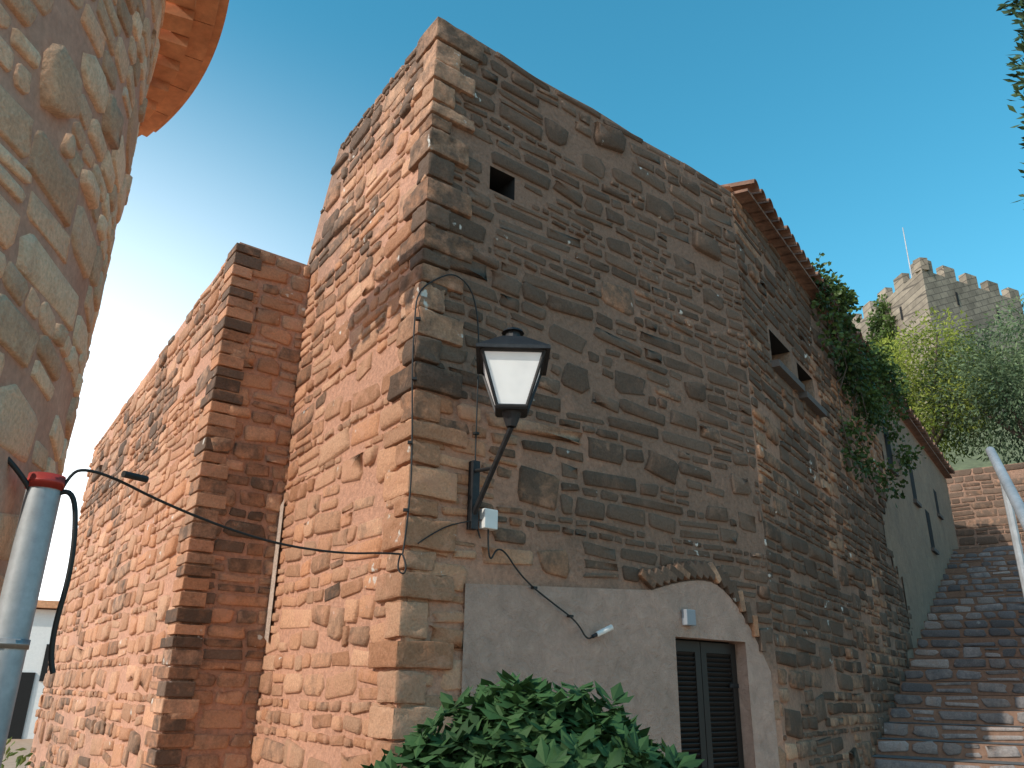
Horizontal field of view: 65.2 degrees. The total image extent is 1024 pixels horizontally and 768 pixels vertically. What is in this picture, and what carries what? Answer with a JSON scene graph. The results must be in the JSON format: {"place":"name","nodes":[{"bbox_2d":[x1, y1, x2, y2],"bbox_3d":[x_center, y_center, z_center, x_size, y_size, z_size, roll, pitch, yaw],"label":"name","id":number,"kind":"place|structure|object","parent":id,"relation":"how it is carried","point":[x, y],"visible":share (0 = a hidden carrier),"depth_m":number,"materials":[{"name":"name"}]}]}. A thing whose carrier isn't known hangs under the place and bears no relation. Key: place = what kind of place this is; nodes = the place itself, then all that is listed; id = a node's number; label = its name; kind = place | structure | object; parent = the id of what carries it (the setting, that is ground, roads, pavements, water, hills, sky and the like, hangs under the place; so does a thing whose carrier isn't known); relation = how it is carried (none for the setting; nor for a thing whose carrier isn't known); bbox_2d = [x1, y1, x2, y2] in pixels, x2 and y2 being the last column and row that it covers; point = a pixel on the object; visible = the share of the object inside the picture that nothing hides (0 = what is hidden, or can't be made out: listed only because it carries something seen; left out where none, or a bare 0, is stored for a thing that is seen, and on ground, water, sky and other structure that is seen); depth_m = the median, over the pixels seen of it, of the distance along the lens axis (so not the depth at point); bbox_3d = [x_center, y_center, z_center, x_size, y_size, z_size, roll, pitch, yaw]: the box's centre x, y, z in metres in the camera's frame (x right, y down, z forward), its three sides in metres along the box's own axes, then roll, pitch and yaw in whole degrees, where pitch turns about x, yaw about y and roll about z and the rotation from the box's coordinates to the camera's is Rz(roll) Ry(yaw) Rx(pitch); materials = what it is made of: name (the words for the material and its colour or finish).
{"place":"outdoors","nodes":[
{"label":"outdoors","id":0,"kind":"place"},
{"bbox_2d":[2,739,32,767],"bbox_3d":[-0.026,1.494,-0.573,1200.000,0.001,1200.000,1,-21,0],"label":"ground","id":1,"kind":"structure","parent":0,"point":[26,744],"depth_m":19.88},
{"bbox_2d":[1,737,43,767],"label":"shrub","id":2,"kind":"object","parent":1,"relation":"on","point":[20,759],"visible":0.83,"depth_m":7.16,"materials":[{"name":"green plant"}]},
{"bbox_2d":[0,472,65,767],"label":"conduit pole","id":3,"kind":"object","parent":1,"relation":"on","point":[22,583],"visible":0.93,"depth_m":2.61,"materials":[{"name":"metal"}]},
{"bbox_2d":[64,469,401,554],"bbox_3d":[-1.097,0.751,3.560,0.056,0.314,2.049,-10,-24,26],"label":"cable span","id":4,"kind":"object","parent":3,"relation":"attached to","point":[72,474],"visible":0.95,"depth_m":3.32,"materials":[{"name":"rubber"}]},
{"bbox_2d":[48,489,77,673],"bbox_3d":[-1.544,0.646,2.666,0.159,0.601,0.044,10,-23,-23],"label":"cable","id":5,"kind":"object","parent":4,"relation":"attached to","point":[51,653],"visible":0.93,"depth_m":2.67,"materials":[{"name":"rubber"}]},
{"bbox_2d":[121,471,148,482],"bbox_3d":[-1.406,0.346,2.985,0.026,0.028,0.101,-10,-24,27],"label":"cable connector","id":6,"kind":"object","parent":4,"relation":"attached to","point":[134,476],"visible":1,"depth_m":2.97,"materials":[{"name":"rubber"}]},
{"bbox_2d":[397,554,406,573],"bbox_3d":[-0.605,0.992,4.410,0.055,0.115,0.025,-3,-21,10],"label":"cable loop","id":7,"kind":"object","parent":4,"relation":"attached to","point":[399,571],"visible":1,"depth_m":4.40,"materials":[{"name":"rubber"}]},
{"bbox_2d":[0,0,165,594],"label":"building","id":8,"kind":"structure","parent":1,"relation":"on","point":[76,77],"depth_m":2.90,"materials":[{"name":"beige stone"}]},
{"bbox_2d":[8,457,29,490],"bbox_3d":[-2.041,0.081,2.470,1.149,0.464,0.055,17,-26,-35],"label":"cable","id":9,"kind":"object","parent":8,"relation":"attached to","point":[18,471],"visible":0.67,"depth_m":2.69,"materials":[{"name":"rubber"}]},
{"bbox_2d":[139,0,228,136],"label":"roof eave","id":10,"kind":"object","parent":8,"relation":"attached to","point":[189,40],"visible":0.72,"depth_m":4.71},
{"bbox_2d":[27,259,227,767],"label":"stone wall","id":11,"kind":"structure","parent":1,"relation":"on","point":[99,692],"depth_m":7.59,"materials":[{"name":"orange stone"}]},
{"bbox_2d":[141,243,261,767],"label":"corner quoins","id":12,"kind":"object","parent":1,"relation":"on","point":[227,313],"visible":0.9,"depth_m":6.03,"materials":[{"name":"orange stone"}]},
{"bbox_2d":[157,242,310,767],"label":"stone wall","id":13,"kind":"structure","parent":1,"relation":"on","point":[221,723],"depth_m":6.20,"materials":[{"name":"orange stone"}]},
{"bbox_2d":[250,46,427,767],"bbox_3d":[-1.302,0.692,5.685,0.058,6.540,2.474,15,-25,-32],"label":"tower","id":14,"kind":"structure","parent":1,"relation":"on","point":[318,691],"depth_m":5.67,"materials":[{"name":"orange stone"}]},
{"bbox_2d":[264,499,284,642],"bbox_3d":[-1.835,1.431,6.184,0.001,1.100,0.110,15,-25,-32],"label":"plaster strip","id":15,"kind":"object","parent":14,"relation":"attached to","point":[270,604],"visible":1,"depth_m":6.17,"materials":[{"name":"beige paint"}]},
{"bbox_2d":[367,16,483,767],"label":"quoins","id":16,"kind":"object","parent":1,"relation":"on","point":[438,151],"visible":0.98,"depth_m":4.90,"materials":[{"name":"beige stone"}]},
{"bbox_2d":[417,519,481,543],"bbox_3d":[-0.341,0.862,4.690,0.483,0.207,0.019,16,-25,-33],"label":"short cable","id":17,"kind":"object","parent":16,"relation":"attached to","point":[445,527],"visible":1,"depth_m":4.66,"materials":[{"name":"rubber"}]},
{"bbox_2d":[360,669,704,767],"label":"shrub","id":18,"kind":"object","parent":1,"relation":"on","point":[516,722],"visible":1,"depth_m":2.63,"materials":[{"name":"green plant"}]},
{"bbox_2d":[394,40,785,767],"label":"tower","id":19,"kind":"structure","parent":1,"relation":"on","point":[604,262],"depth_m":6.04,"materials":[{"name":"orange stone"}]},
{"bbox_2d":[402,274,480,553],"bbox_3d":[-0.391,0.143,4.920,0.542,1.848,0.033,15,-25,-33],"label":"cable","id":20,"kind":"object","parent":19,"relation":"attached to","point":[412,396],"visible":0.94,"depth_m":4.91,"materials":[{"name":"rubber"}]},
{"bbox_2d":[479,508,497,530],"bbox_3d":[-0.142,0.822,4.855,0.100,0.120,0.060,17,-26,-35],"label":"junction box","id":21,"kind":"object","parent":19,"relation":"attached to","point":[489,518],"visible":1,"depth_m":4.83,"materials":[{"name":"white plastic"}]},
{"bbox_2d":[403,317,573,617],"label":"cable clips","id":22,"kind":"object","parent":19,"relation":"attached to","point":[411,442],"visible":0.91,"depth_m":4.94,"materials":[{"name":"rubber"}]},
{"bbox_2d":[489,166,514,199],"bbox_3d":[-0.179,-1.423,5.986,0.230,0.200,0.350,17,-26,-35],"label":"recess window","id":23,"kind":"structure","parent":19,"relation":"attached to","point":[502,183],"depth_m":5.98,"materials":[{"name":"black"}]},
{"bbox_2d":[467,327,550,529],"bbox_3d":[-0.024,0.232,4.743,0.476,1.165,0.620,1,-21,0],"label":"street lantern","id":24,"kind":"object","parent":19,"relation":"attached to","point":[512,364],"visible":1,"depth_m":4.62,"materials":[{"name":"black metal"}]},
{"bbox_2d":[487,529,592,638],"bbox_3d":[0.184,1.260,4.985,0.879,0.593,0.030,17,-26,-35],"label":"cable to sensor","id":25,"kind":"object","parent":19,"relation":"attached to","point":[531,585],"visible":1,"depth_m":4.93,"materials":[{"name":"rubber"}]},
{"bbox_2d":[591,625,613,637],"bbox_3d":[0.584,1.601,5.175,0.152,0.091,0.036,7,-22,-15],"label":"cable end sensor","id":26,"kind":"object","parent":25,"relation":"attached to","point":[600,632],"visible":1,"depth_m":5.16,"materials":[{"name":"white plastic"}]},
{"bbox_2d":[461,581,779,767],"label":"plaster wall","id":27,"kind":"structure","parent":19,"relation":"attached to","point":[524,632],"depth_m":5.30,"materials":[{"name":"beige paint"}]},
{"bbox_2d":[681,609,695,625],"bbox_3d":[1.272,1.681,5.758,0.100,0.110,0.050,17,-26,-35],"label":"wall box","id":28,"kind":"object","parent":27,"relation":"attached to","point":[688,617],"visible":1,"depth_m":5.74,"materials":[{"name":"grey plastic"}]},
{"bbox_2d":[675,640,743,767],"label":"door shutters","id":29,"kind":"object","parent":27,"relation":"attached to","point":[710,722],"depth_m":5.84,"materials":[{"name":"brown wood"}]},
{"bbox_2d":[729,684,738,687],"bbox_3d":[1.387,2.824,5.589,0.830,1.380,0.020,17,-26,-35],"label":"shutter hinge","id":30,"kind":"object","parent":29,"relation":"attached to","point":[733,685],"visible":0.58,"depth_m":6.04,"materials":[{"name":"black metal"}]},
{"bbox_2d":[638,560,765,651],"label":"stone arch","id":31,"kind":"structure","parent":19,"relation":"attached to","point":[660,576],"depth_m":6.02,"materials":[{"name":"orange stone"}]},
{"bbox_2d":[731,193,912,767],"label":"long wall","id":32,"kind":"structure","parent":1,"relation":"on","point":[843,643],"depth_m":8.09,"materials":[{"name":"orange stone"}]},
{"bbox_2d":[723,186,732,191],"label":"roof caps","id":33,"kind":"object","parent":32,"relation":"on","point":[728,188],"visible":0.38,"depth_m":7.97,"materials":[{"name":"ceramic"}]},
{"bbox_2d":[811,262,858,314],"bbox_3d":[4.073,-1.232,10.463,0.659,0.733,1.795,-13,-25,33],"label":"ivy","id":34,"kind":"object","parent":32,"relation":"attached to","point":[848,296],"visible":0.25,"depth_m":10.45,"materials":[{"name":"green plant"}]},
{"bbox_2d":[721,179,954,478],"bbox_3d":[6.059,0.026,13.093,0.370,0.233,13.360,-13,-25,33],"label":"tiled roof eave","id":35,"kind":"object","parent":32,"relation":"on","point":[754,202],"visible":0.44,"depth_m":9.16,"materials":[{"name":"tile"}]},
{"bbox_2d":[769,330,958,668],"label":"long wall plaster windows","id":36,"kind":"structure","parent":32,"relation":"attached to","point":[920,535],"depth_m":12.89,"materials":[{"name":"paint"}]},
{"bbox_2d":[829,295,899,465],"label":"ivy stems","id":37,"kind":"object","parent":32,"relation":"attached to","point":[856,386],"visible":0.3,"depth_m":10.20,"materials":[{"name":"brown plant"}]},
{"bbox_2d":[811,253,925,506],"bbox_3d":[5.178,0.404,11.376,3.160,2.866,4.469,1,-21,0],"label":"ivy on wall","id":38,"kind":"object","parent":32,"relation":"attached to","point":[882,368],"visible":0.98,"depth_m":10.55,"materials":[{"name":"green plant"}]},
{"bbox_2d":[945,565,1017,573],"bbox_3d":[9.274,3.442,14.331,2.700,0.448,0.034,-13,-25,33],"label":"stair riser","id":39,"kind":"object","parent":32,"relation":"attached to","point":[981,569],"visible":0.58,"depth_m":14.78,"materials":[{"name":"stone"}]},
{"bbox_2d":[947,559,1016,567],"bbox_3d":[9.515,3.431,14.702,2.700,0.442,0.038,-13,-25,33],"label":"stair riser","id":40,"kind":"object","parent":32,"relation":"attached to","point":[984,563],"visible":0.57,"depth_m":15.16,"materials":[{"name":"stone"}]},
{"bbox_2d":[949,555,1015,562],"bbox_3d":[9.758,3.418,15.078,2.700,0.444,0.034,-13,-25,33],"label":"stair riser","id":41,"kind":"object","parent":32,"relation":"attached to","point":[986,558],"visible":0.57,"depth_m":15.55,"materials":[{"name":"stone"}]},
{"bbox_2d":[951,549,1023,557],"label":"stair riser","id":42,"kind":"object","parent":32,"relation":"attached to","point":[991,553],"visible":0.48,"depth_m":15.91,"materials":[{"name":"stone"}]},
{"bbox_2d":[953,545,1023,553],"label":"stair riser","id":43,"kind":"object","parent":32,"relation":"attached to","point":[985,549],"visible":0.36,"depth_m":16.30,"materials":[{"name":"stone"}]},
{"bbox_2d":[986,446,1023,529],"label":"handrail pipe","id":44,"kind":"object","parent":1,"relation":"on","point":[1013,495],"visible":1,"depth_m":4.04,"materials":[{"name":"silver metal"}]},
{"bbox_2d":[996,0,1023,202],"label":"foliage","id":45,"kind":"object","parent":1,"relation":"on","point":[1017,5],"visible":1,"depth_m":10.42,"materials":[{"name":"green plant"}]},
{"bbox_2d":[7,600,58,738],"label":"white house","id":46,"kind":"structure","parent":0,"point":[30,691],"depth_m":24.99,"materials":[{"name":"paint"}]},
{"bbox_2d":[38,0,1023,600],"label":"sky","id":47,"kind":"structure","parent":0,"point":[860,122],"materials":[{"name":"blue"}]},
{"bbox_2d":[871,544,1023,764],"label":"stair treads","id":48,"kind":"object","parent":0,"point":[953,759],"visible":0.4,"depth_m":8.78,"materials":[{"name":"grey stone"}]},
{"bbox_2d":[869,757,1023,767],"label":"stair riser","id":49,"kind":"object","parent":48,"relation":"attached to","point":[889,763],"visible":0.98,"depth_m":7.73,"materials":[{"name":"stone"}]},
{"bbox_2d":[876,739,1023,765],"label":"stair riser","id":50,"kind":"object","parent":48,"relation":"attached to","point":[1011,753],"visible":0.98,"depth_m":7.98,"materials":[{"name":"stone"}]},
{"bbox_2d":[883,722,1023,745],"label":"stair riser","id":51,"kind":"object","parent":48,"relation":"attached to","point":[967,733],"visible":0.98,"depth_m":8.36,"materials":[{"name":"stone"}]},
{"bbox_2d":[888,708,1023,727],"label":"stair riser","id":52,"kind":"object","parent":48,"relation":"attached to","point":[988,717],"visible":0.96,"depth_m":8.74,"materials":[{"name":"stone"}]},
{"bbox_2d":[894,694,1023,710],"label":"stair riser","id":53,"kind":"object","parent":48,"relation":"attached to","point":[974,702],"visible":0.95,"depth_m":9.11,"materials":[{"name":"stone"}]},
{"bbox_2d":[899,681,1023,695],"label":"stair riser","id":54,"kind":"object","parent":48,"relation":"attached to","point":[972,688],"visible":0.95,"depth_m":9.48,"materials":[{"name":"stone"}]},
{"bbox_2d":[903,669,1023,681],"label":"stair riser","id":55,"kind":"object","parent":48,"relation":"attached to","point":[968,675],"visible":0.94,"depth_m":9.86,"materials":[{"name":"stone"}]},
{"bbox_2d":[909,658,1023,668],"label":"stair riser","id":56,"kind":"object","parent":48,"relation":"attached to","point":[970,663],"visible":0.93,"depth_m":10.24,"materials":[{"name":"stone"}]},
{"bbox_2d":[913,647,1023,657],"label":"stair riser","id":57,"kind":"object","parent":48,"relation":"attached to","point":[978,652],"visible":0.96,"depth_m":10.62,"materials":[{"name":"stone"}]},
{"bbox_2d":[917,637,1023,647],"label":"stair riser","id":58,"kind":"object","parent":48,"relation":"attached to","point":[974,642],"visible":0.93,"depth_m":10.99,"materials":[{"name":"stone"}]},
{"bbox_2d":[921,627,1023,637],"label":"stair riser","id":59,"kind":"object","parent":48,"relation":"attached to","point":[976,632],"visible":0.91,"depth_m":11.36,"materials":[{"name":"stone"}]},
{"bbox_2d":[924,618,1023,628],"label":"stair riser","id":60,"kind":"object","parent":48,"relation":"attached to","point":[986,623],"visible":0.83,"depth_m":11.74,"materials":[{"name":"stone"}]},
{"bbox_2d":[927,610,1023,620],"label":"stair riser","id":61,"kind":"object","parent":48,"relation":"attached to","point":[977,615],"visible":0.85,"depth_m":12.12,"materials":[{"name":"stone"}]},
{"bbox_2d":[930,602,1023,612],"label":"stair riser","id":62,"kind":"object","parent":48,"relation":"attached to","point":[979,607],"visible":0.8,"depth_m":12.49,"materials":[{"name":"stone"}]},
{"bbox_2d":[933,595,1023,604],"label":"stair riser","id":63,"kind":"object","parent":48,"relation":"attached to","point":[982,600],"visible":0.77,"depth_m":12.87,"materials":[{"name":"stone"}]},
{"bbox_2d":[936,588,1022,597],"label":"stair riser","id":64,"kind":"object","parent":48,"relation":"attached to","point":[979,593],"visible":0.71,"depth_m":13.25,"materials":[{"name":"stone"}]},
{"bbox_2d":[938,582,1021,591],"bbox_3d":[8.545,3.481,13.206,2.700,0.445,0.038,-13,-25,33],"label":"stair riser","id":65,"kind":"object","parent":48,"relation":"attached to","point":[1007,585],"visible":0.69,"depth_m":13.63,"materials":[{"name":"stone"}]},
{"bbox_2d":[941,576,1019,584],"bbox_3d":[8.788,3.470,13.580,2.700,0.441,0.037,-13,-25,33],"label":"stair riser","id":66,"kind":"object","parent":48,"relation":"attached to","point":[982,580],"visible":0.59,"depth_m":14.02,"materials":[{"name":"stone"}]},
{"bbox_2d":[943,570,1018,578],"bbox_3d":[9.032,3.458,13.954,2.703,0.440,0.035,-13,-25,33],"label":"stair riser","id":67,"kind":"object","parent":48,"relation":"attached to","point":[983,574],"visible":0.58,"depth_m":14.40,"materials":[{"name":"stone"}]},
{"bbox_2d":[946,462,1023,548],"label":"garden wall","id":68,"kind":"structure","parent":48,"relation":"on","point":[980,519],"depth_m":18.91,"materials":[{"name":"orange stone"}]},
{"bbox_2d":[930,410,1023,470],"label":"hillside terrain","id":69,"kind":"structure","parent":0,"point":[972,462],"depth_m":41.23,"materials":[{"name":"green plant"}]},
{"bbox_2d":[903,374,938,433],"bbox_3d":[14.628,3.274,30.192,3.957,7.214,3.626,1,-21,0],"label":"tree","id":70,"kind":"object","parent":69,"relation":"on","point":[921,408],"visible":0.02,"depth_m":30.33,"materials":[{"name":"green plant"}]},
{"bbox_2d":[852,257,1023,428],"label":"castle tower","id":71,"kind":"structure","parent":69,"relation":"on","point":[924,287],"depth_m":60.36,"materials":[{"name":"beige stone"}]},
{"bbox_2d":[865,293,901,361],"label":"castle ivy","id":72,"kind":"object","parent":71,"relation":"attached to","point":[879,322],"visible":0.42,"depth_m":63.13,"materials":[{"name":"green plant"}]},
{"bbox_2d":[902,227,911,277],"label":"flagpole","id":73,"kind":"object","parent":71,"relation":"on","point":[907,253],"visible":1,"depth_m":61.39,"materials":[{"name":"metal"}]},
{"bbox_2d":[870,292,1000,351],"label":"arrow slits","id":74,"kind":"object","parent":71,"relation":"attached to","point":[958,302],"visible":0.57,"depth_m":61.23,"materials":[{"name":"black"}]},
{"bbox_2d":[869,306,1019,464],"bbox_3d":[11.809,2.315,22.402,4.558,8.728,5.224,1,-21,0],"label":"yellow green tree","id":75,"kind":"object","parent":69,"relation":"on","point":[905,368],"depth_m":22.27,"materials":[{"name":"plant"}]},
{"bbox_2d":[908,294,1023,464],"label":"olive tree","id":76,"kind":"object","parent":69,"relation":"on","point":[1009,381],"depth_m":20.86,"materials":[{"name":"green plant"}]},
{"bbox_2d":[999,480,1023,596],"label":"handrail posts","id":77,"kind":"object","parent":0,"point":[1015,535],"visible":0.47,"depth_m":4.17,"materials":[{"name":"silver metal"}]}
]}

